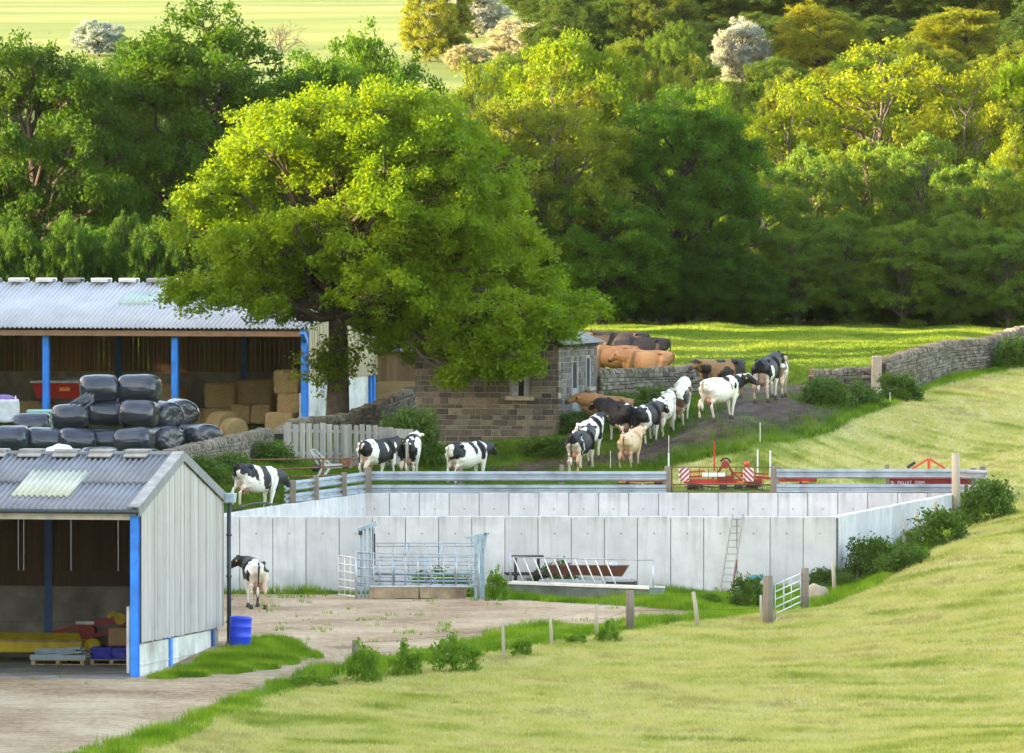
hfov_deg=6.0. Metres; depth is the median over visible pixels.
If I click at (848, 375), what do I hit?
dry stone wall
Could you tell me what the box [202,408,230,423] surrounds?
hay bale
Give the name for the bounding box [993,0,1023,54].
tree
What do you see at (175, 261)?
shrub
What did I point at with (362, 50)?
tree
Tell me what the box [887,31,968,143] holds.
tree
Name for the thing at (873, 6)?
tree
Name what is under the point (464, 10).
birch tree
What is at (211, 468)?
bush
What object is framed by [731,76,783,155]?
tree
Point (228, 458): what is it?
bush
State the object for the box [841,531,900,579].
bush
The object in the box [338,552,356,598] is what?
yard gate
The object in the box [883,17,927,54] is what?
shrub
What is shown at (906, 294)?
shrub
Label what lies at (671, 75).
tree
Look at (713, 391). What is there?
cow
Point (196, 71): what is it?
oak tree
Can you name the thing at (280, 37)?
bare tree
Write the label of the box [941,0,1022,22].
tree
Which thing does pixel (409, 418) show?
bush
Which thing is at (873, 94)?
ash tree
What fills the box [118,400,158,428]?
silage bale
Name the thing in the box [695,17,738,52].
shrub
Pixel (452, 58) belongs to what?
hawthorn
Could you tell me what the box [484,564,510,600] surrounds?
weeds
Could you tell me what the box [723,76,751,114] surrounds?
tree
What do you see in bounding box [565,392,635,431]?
cow
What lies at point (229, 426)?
round hay bale
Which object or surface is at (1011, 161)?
tree
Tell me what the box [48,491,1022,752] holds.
fence line grass
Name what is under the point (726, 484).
rusty gate
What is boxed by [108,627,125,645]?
cardboard box
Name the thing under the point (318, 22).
hill
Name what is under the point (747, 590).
bush
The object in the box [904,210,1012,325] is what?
birch tree
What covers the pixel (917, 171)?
birch tree
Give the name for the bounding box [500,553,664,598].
feed trough
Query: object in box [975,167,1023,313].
birch tree
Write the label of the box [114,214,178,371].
shrub
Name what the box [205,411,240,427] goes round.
round hay bale
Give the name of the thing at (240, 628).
plastic drum
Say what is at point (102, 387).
silage bale
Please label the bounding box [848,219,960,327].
birch tree
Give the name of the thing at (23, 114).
oak tree
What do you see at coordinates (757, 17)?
shrub
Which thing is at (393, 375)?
timber shed
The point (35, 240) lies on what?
shrub
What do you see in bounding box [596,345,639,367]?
cow
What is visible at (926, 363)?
dry stone wall
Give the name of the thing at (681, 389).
cow
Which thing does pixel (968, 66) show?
tree
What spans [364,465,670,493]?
guard rail
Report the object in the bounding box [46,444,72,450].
white bag
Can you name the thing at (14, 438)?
silage bale
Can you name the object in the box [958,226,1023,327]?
birch tree
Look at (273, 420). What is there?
hay bale
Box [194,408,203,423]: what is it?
hay bale
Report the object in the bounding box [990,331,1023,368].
bush
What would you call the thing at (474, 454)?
cow
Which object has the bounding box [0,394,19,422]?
bulk bag
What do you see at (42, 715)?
yard
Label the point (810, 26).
shrub
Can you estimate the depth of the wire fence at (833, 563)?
300.76 m
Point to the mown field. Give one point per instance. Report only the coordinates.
(789, 453)
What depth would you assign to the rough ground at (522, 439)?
334.81 m
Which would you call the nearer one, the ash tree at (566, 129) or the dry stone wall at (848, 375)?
the dry stone wall at (848, 375)
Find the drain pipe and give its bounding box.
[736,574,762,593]
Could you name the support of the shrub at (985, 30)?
on the hill
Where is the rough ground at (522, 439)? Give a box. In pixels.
[0,313,1023,751]
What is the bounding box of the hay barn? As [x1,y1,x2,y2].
[0,278,377,416]
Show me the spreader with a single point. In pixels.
(68, 388)
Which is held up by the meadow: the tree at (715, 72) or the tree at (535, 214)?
the tree at (535, 214)
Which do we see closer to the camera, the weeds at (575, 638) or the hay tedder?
the weeds at (575, 638)
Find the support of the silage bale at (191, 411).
on the silage bale at (182, 426)
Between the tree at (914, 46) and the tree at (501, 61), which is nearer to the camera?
the tree at (501, 61)
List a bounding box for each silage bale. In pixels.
[0,425,29,450]
[11,412,51,427]
[29,427,59,448]
[52,403,90,428]
[59,427,96,449]
[79,374,117,403]
[81,446,118,450]
[89,400,122,427]
[89,427,117,446]
[113,426,154,450]
[118,374,161,402]
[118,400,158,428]
[122,448,157,451]
[152,425,185,450]
[156,400,183,426]
[167,398,198,423]
[178,424,192,429]
[182,424,222,443]
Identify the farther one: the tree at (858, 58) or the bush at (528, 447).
the tree at (858, 58)
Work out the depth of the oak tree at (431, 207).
338.09 m
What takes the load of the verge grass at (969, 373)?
on the rough ground at (522, 439)
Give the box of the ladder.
[719,514,743,592]
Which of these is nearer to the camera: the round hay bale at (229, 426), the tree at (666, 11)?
the round hay bale at (229, 426)
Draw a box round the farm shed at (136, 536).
[0,448,236,678]
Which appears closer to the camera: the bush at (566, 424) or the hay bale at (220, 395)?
the bush at (566, 424)
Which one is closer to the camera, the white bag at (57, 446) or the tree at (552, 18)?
the white bag at (57, 446)
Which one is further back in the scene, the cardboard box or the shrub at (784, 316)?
the shrub at (784, 316)
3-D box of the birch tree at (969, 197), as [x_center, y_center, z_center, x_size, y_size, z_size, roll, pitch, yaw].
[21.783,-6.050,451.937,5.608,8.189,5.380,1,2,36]
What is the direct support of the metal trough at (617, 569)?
on the rough ground at (522, 439)
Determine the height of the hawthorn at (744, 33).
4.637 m
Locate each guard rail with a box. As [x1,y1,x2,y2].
[284,472,365,503]
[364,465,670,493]
[770,465,987,493]
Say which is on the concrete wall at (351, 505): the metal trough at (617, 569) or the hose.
the hose
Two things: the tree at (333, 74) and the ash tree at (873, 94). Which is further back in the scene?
the ash tree at (873, 94)
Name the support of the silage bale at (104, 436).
on the rough ground at (522, 439)
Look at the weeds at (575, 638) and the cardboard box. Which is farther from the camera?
the weeds at (575, 638)
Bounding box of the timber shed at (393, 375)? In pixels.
[376,346,415,399]
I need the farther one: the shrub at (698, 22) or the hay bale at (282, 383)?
the shrub at (698, 22)
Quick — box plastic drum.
[229,616,251,645]
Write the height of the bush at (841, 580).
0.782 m
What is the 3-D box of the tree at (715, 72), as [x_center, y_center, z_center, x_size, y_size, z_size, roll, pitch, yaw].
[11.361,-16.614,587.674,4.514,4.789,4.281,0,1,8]
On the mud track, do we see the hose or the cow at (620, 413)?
the cow at (620, 413)
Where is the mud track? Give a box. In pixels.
[472,377,856,481]
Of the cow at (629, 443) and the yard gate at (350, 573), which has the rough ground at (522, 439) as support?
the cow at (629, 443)
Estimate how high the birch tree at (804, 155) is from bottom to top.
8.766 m
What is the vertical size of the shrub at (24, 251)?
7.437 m
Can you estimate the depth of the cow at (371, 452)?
325.78 m
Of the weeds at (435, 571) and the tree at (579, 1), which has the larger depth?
the tree at (579, 1)
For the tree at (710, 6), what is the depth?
652.52 m
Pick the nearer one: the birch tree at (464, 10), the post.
the post
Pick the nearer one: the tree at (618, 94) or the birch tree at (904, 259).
the birch tree at (904, 259)
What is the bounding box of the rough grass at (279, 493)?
[159,390,884,512]
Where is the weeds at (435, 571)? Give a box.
[410,566,472,596]
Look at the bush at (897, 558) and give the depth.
293.13 m
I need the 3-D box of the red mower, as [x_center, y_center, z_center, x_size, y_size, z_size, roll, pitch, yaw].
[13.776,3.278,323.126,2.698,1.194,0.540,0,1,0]
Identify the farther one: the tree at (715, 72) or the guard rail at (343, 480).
the tree at (715, 72)
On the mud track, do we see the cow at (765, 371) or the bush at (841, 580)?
the cow at (765, 371)
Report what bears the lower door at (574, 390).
in the stone outbuilding
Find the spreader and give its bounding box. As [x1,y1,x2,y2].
[30,378,92,427]
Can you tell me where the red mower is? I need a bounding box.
[889,458,970,484]
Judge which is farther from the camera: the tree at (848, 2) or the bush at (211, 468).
the tree at (848, 2)
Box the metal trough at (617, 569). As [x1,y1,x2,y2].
[539,561,636,584]
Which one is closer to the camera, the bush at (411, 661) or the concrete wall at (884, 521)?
the bush at (411, 661)
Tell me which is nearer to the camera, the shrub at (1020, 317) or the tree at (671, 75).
the shrub at (1020, 317)
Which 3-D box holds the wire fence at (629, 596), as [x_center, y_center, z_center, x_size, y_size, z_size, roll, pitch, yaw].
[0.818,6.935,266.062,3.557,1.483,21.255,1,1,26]
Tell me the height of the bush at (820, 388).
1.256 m
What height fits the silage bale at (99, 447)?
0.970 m
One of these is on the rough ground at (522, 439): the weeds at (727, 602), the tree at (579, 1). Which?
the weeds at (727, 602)
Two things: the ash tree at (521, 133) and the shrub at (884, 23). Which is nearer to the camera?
the ash tree at (521, 133)
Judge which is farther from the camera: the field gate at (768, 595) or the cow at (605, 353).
the cow at (605, 353)
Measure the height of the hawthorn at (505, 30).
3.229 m
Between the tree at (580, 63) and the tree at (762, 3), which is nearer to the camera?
the tree at (580, 63)
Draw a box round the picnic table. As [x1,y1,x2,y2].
[504,555,549,581]
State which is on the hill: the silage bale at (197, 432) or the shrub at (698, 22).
the shrub at (698, 22)
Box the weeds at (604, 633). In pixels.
[593,617,622,642]
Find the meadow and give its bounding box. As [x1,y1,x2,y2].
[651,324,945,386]
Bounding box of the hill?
[0,0,988,294]
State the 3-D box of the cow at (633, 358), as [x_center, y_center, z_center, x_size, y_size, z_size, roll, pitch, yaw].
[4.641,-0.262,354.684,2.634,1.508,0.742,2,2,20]
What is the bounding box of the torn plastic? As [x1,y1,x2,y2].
[70,392,93,408]
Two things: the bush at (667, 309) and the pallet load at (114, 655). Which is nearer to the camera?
the pallet load at (114, 655)
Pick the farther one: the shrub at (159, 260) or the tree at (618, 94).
the tree at (618, 94)
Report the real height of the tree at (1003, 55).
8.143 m
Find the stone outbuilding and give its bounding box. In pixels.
[415,316,605,444]
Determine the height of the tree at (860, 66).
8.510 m
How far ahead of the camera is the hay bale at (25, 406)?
360.12 m
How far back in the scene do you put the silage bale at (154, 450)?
328.51 m
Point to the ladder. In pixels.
(735, 564)
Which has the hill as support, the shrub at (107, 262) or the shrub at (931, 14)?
the shrub at (931, 14)
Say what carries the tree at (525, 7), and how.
on the hill
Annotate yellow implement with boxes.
[0,632,103,661]
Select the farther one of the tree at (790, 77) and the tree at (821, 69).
the tree at (821, 69)
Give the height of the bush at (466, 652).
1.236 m
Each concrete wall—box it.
[224,493,365,516]
[224,516,835,592]
[366,493,949,517]
[835,493,951,569]
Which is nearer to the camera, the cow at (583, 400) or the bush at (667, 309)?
the cow at (583, 400)
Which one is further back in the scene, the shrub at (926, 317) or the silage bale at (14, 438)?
the shrub at (926, 317)
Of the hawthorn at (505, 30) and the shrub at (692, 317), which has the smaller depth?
the shrub at (692, 317)
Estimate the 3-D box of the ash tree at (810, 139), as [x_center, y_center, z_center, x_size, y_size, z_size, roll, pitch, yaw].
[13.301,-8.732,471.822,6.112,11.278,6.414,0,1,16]
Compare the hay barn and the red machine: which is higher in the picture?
the hay barn
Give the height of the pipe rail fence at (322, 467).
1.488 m
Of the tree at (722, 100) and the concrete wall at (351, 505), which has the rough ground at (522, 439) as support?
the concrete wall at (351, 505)
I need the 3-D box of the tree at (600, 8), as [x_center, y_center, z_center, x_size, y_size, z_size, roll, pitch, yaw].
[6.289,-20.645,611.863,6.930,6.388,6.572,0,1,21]
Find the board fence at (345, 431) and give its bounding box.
[284,422,412,470]
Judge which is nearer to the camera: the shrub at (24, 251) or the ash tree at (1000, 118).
the shrub at (24, 251)
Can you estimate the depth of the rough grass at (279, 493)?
332.70 m
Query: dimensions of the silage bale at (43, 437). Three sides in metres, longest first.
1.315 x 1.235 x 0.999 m
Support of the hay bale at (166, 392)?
on the hay bale at (199, 420)
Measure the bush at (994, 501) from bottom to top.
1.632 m
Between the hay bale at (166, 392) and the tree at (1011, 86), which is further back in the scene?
the tree at (1011, 86)
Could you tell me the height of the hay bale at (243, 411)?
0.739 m
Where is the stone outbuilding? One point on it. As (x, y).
(476, 410)
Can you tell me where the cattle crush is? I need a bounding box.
[356,521,487,598]
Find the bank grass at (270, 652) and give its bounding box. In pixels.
[144,632,324,679]
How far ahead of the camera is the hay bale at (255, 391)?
359.42 m
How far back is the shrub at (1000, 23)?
640.57 m
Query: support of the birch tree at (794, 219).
on the rough ground at (522, 439)
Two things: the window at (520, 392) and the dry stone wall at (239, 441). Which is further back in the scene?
the window at (520, 392)
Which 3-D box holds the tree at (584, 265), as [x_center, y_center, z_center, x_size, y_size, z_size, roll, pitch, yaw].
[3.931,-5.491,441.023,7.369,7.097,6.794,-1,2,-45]
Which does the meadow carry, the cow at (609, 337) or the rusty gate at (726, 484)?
the cow at (609, 337)
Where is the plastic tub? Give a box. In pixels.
[26,409,52,427]
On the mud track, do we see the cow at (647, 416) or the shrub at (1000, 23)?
the cow at (647, 416)
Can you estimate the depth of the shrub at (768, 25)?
635.06 m
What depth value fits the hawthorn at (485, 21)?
645.14 m
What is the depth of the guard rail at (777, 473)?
321.84 m
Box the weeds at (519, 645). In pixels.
[508,632,532,656]
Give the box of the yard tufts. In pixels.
[0,592,641,683]
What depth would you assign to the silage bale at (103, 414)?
332.80 m
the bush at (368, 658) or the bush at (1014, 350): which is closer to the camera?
the bush at (368, 658)
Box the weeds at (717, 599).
[700,587,723,603]
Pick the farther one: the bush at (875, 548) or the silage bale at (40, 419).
the silage bale at (40, 419)
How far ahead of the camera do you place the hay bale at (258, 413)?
357.35 m
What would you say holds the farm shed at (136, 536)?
on the yard at (42, 715)
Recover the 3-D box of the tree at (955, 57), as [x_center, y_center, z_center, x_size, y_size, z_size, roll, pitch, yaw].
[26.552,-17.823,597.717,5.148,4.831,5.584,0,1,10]
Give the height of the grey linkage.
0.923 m
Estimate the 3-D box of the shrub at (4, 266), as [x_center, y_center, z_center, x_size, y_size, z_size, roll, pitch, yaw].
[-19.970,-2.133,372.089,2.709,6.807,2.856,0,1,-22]
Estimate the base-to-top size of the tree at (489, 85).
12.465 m
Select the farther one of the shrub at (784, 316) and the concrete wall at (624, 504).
the shrub at (784, 316)
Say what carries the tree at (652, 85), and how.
on the hill
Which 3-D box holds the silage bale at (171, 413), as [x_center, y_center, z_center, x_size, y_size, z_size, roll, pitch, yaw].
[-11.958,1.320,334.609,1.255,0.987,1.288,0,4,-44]
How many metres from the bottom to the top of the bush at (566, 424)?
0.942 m
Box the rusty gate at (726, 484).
[671,467,770,492]
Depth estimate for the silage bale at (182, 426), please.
334.79 m
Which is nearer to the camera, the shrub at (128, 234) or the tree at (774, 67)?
the shrub at (128, 234)
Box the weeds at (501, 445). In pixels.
[493,439,513,450]
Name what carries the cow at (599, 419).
on the mud track
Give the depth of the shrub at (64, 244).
371.46 m
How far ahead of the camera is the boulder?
292.42 m
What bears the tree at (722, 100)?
on the hill
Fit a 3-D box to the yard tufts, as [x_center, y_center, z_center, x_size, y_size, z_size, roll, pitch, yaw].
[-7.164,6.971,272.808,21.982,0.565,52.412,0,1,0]
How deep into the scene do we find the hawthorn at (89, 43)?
636.35 m
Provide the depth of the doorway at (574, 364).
340.29 m
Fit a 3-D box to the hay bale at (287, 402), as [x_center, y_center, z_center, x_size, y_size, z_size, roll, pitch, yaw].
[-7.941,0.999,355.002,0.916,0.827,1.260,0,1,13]
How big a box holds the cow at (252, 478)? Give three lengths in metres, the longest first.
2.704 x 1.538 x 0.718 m
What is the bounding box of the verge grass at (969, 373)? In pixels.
[599,362,1023,470]
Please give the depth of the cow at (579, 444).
328.96 m
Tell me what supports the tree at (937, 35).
on the hill
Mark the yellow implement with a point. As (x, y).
(17, 642)
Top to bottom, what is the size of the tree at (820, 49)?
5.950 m
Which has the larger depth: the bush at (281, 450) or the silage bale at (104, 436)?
the silage bale at (104, 436)
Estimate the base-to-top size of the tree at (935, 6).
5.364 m
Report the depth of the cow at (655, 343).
364.80 m
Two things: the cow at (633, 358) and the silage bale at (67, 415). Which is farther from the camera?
the cow at (633, 358)
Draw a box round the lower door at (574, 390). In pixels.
[572,388,577,411]
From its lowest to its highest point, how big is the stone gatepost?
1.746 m
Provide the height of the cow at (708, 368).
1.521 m
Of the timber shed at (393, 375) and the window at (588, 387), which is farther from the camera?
the timber shed at (393, 375)
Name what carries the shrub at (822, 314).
on the rough ground at (522, 439)
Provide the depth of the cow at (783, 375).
348.38 m
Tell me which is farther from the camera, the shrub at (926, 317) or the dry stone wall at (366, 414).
the shrub at (926, 317)
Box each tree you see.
[0,27,157,249]
[0,101,49,230]
[31,49,204,226]
[48,0,355,272]
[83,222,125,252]
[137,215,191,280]
[144,68,620,414]
[257,45,382,223]
[267,20,307,51]
[324,14,450,159]
[397,0,462,61]
[426,0,476,52]
[438,52,514,172]
[458,92,578,263]
[459,50,550,130]
[471,65,644,277]
[482,26,647,203]
[488,184,585,291]
[500,0,588,26]
[511,0,613,72]
[532,176,684,324]
[542,0,628,16]
[549,41,600,108]
[554,0,665,53]
[588,82,786,323]
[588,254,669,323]
[594,37,668,136]
[608,0,714,50]
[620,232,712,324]
[628,0,725,18]
[644,20,713,103]
[646,51,741,236]
[657,76,767,238]
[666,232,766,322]
[677,0,770,22]
[696,64,734,100]
[712,161,818,319]
[713,0,804,20]
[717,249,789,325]
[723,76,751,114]
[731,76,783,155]
[734,78,842,243]
[743,56,812,100]
[753,35,993,230]
[755,65,822,160]
[756,227,844,324]
[762,140,869,320]
[766,0,872,84]
[768,0,856,25]
[800,210,898,324]
[805,64,840,102]
[809,136,933,313]
[818,0,897,22]
[819,39,914,169]
[826,51,915,81]
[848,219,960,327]
[849,0,932,29]
[865,130,984,320]
[886,57,1023,224]
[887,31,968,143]
[893,0,979,23]
[904,6,1019,61]
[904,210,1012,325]
[923,157,1023,324]
[931,45,970,76]
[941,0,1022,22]
[956,53,998,120]
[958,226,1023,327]
[967,40,1023,145]
[971,122,1023,253]
[972,0,1023,22]
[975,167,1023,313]
[977,54,1023,170]
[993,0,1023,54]
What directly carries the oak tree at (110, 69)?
on the rough ground at (522, 439)
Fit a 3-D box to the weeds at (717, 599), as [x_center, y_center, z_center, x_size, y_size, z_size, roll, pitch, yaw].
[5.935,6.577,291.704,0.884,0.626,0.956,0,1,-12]
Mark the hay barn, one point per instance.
(217, 347)
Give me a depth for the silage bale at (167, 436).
333.05 m
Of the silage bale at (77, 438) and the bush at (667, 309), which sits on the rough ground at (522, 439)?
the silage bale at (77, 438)
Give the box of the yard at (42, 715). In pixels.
[0,594,698,752]
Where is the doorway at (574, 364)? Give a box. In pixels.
[573,363,575,387]
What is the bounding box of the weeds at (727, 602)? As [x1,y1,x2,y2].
[726,589,740,604]
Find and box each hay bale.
[19,401,52,412]
[50,403,86,408]
[160,383,187,400]
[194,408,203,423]
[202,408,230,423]
[204,382,237,407]
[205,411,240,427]
[220,418,247,435]
[230,404,253,423]
[236,379,277,403]
[251,403,276,423]
[265,411,298,431]
[273,369,300,393]
[276,393,298,411]
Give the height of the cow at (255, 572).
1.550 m
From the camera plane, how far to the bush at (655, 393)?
344.51 m
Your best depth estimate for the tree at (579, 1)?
652.77 m
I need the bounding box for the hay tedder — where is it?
[612,441,816,491]
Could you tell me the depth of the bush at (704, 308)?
442.15 m
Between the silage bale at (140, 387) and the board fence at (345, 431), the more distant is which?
the silage bale at (140, 387)
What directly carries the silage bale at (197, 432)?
on the rough ground at (522, 439)
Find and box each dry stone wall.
[156,428,273,463]
[273,386,415,441]
[596,363,701,395]
[809,366,870,389]
[881,325,1023,390]
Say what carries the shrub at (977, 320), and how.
on the rough ground at (522, 439)
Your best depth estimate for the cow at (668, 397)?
338.32 m
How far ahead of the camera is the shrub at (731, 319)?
448.68 m
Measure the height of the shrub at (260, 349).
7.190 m
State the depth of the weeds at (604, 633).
267.64 m
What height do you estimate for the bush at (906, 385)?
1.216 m
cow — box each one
[226,555,268,609]
[231,463,290,508]
[356,436,403,472]
[397,431,423,481]
[445,440,497,484]
[564,423,596,470]
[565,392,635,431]
[572,411,609,465]
[587,330,649,368]
[588,397,634,442]
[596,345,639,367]
[608,348,674,367]
[612,336,670,351]
[617,425,646,468]
[630,401,669,446]
[652,389,675,438]
[669,374,694,430]
[688,358,745,398]
[698,373,759,421]
[751,351,785,403]
[771,356,788,397]
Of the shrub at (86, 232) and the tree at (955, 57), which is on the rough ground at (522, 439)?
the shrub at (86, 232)
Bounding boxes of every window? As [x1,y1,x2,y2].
[504,352,535,399]
[585,358,595,390]
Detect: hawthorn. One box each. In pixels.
[69,19,126,55]
[438,43,494,69]
[448,0,514,37]
[476,18,549,65]
[710,16,773,82]
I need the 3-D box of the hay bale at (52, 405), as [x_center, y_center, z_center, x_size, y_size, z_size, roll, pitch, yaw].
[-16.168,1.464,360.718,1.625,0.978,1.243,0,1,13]
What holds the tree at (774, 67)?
on the hill
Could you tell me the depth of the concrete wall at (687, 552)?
300.19 m
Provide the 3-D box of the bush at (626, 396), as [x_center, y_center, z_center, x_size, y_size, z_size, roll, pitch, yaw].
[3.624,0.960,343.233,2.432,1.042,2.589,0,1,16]
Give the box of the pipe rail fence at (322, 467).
[245,458,358,489]
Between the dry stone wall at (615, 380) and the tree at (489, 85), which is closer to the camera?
the dry stone wall at (615, 380)
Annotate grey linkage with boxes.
[310,448,353,474]
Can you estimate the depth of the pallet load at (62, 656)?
256.64 m
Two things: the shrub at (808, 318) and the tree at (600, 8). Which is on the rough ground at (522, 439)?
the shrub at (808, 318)
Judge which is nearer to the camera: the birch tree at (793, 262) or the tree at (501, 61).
the birch tree at (793, 262)
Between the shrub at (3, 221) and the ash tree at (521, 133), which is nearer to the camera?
the shrub at (3, 221)
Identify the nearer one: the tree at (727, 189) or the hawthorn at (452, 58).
the tree at (727, 189)
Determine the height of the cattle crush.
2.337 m
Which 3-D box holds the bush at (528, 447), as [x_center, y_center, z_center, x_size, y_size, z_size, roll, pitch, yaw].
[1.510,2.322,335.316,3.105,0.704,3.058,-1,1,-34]
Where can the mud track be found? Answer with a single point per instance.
(762, 408)
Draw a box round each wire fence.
[352,590,761,660]
[831,501,936,588]
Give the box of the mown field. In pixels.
[83,369,1023,752]
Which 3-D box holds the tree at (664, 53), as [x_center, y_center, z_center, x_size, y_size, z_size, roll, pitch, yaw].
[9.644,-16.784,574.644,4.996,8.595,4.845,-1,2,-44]
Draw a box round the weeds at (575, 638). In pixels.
[563,630,587,644]
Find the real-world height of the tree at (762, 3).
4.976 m
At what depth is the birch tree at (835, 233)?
445.88 m
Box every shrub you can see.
[0,206,33,336]
[0,214,58,370]
[0,243,18,340]
[21,234,75,282]
[33,205,101,370]
[63,214,109,347]
[76,232,133,371]
[105,206,155,349]
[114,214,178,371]
[144,241,184,280]
[156,215,216,371]
[260,215,293,370]
[635,315,648,321]
[666,295,706,321]
[678,19,711,31]
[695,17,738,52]
[716,298,763,323]
[727,11,778,46]
[758,15,811,56]
[763,266,808,323]
[797,309,826,321]
[805,20,817,36]
[806,280,851,323]
[821,11,879,46]
[861,15,904,48]
[862,289,909,324]
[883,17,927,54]
[886,274,921,321]
[901,277,959,325]
[929,11,957,25]
[952,276,1005,326]
[958,21,1000,55]
[998,18,1017,30]
[998,287,1023,322]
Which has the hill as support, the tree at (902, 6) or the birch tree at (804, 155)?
the tree at (902, 6)
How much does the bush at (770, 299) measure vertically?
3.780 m
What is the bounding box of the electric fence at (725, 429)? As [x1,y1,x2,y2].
[610,393,889,467]
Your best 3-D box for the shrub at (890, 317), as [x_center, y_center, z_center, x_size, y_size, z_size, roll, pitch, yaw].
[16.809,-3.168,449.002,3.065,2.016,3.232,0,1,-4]
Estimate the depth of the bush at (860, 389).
345.50 m
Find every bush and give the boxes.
[192,452,232,483]
[203,450,253,477]
[250,439,301,466]
[285,669,340,687]
[343,637,386,682]
[377,400,445,465]
[387,637,423,676]
[426,631,484,672]
[513,434,596,455]
[526,556,584,582]
[554,408,613,434]
[594,390,644,413]
[629,384,695,404]
[727,571,762,607]
[795,374,857,407]
[809,565,845,587]
[829,377,889,406]
[829,571,862,589]
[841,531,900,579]
[871,541,930,572]
[874,371,924,401]
[901,504,975,547]
[948,473,1018,524]
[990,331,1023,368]
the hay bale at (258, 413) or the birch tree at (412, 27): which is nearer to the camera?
the hay bale at (258, 413)
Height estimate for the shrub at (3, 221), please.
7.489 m
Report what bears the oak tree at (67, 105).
on the rough ground at (522, 439)
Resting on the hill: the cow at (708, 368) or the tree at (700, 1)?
the tree at (700, 1)
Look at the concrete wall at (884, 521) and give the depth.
307.50 m
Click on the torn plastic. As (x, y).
(84, 398)
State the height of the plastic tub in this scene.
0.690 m
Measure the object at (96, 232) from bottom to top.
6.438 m
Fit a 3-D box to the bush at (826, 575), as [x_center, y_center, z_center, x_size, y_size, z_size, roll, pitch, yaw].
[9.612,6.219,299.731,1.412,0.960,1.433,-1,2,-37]
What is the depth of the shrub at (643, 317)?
448.77 m
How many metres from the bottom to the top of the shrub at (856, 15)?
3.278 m
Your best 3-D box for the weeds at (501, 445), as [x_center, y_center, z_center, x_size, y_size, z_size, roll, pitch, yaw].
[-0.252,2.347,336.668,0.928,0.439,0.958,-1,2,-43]
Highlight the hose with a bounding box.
[232,502,273,510]
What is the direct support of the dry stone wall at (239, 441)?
on the rough ground at (522, 439)
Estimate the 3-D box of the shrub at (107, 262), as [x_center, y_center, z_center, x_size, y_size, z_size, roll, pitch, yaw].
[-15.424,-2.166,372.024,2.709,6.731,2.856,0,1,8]
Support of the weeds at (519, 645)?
on the mown field
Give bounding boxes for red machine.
[52,610,125,639]
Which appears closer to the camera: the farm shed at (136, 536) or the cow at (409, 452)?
the farm shed at (136, 536)
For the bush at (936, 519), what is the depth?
303.42 m
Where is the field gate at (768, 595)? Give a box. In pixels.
[763,568,808,623]
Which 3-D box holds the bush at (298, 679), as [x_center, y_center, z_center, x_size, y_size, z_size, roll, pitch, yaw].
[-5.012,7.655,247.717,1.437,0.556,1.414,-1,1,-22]
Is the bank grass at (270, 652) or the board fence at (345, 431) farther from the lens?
the board fence at (345, 431)
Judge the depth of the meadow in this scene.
376.99 m
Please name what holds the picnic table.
on the rough ground at (522, 439)
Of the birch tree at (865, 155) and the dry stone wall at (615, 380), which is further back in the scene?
the birch tree at (865, 155)
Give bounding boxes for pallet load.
[30,646,90,664]
[90,645,126,664]
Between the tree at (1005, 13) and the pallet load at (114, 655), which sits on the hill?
the tree at (1005, 13)
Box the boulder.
[809,583,827,599]
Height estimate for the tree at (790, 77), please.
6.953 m
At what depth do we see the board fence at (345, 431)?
328.69 m
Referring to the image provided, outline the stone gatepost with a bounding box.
[871,356,881,393]

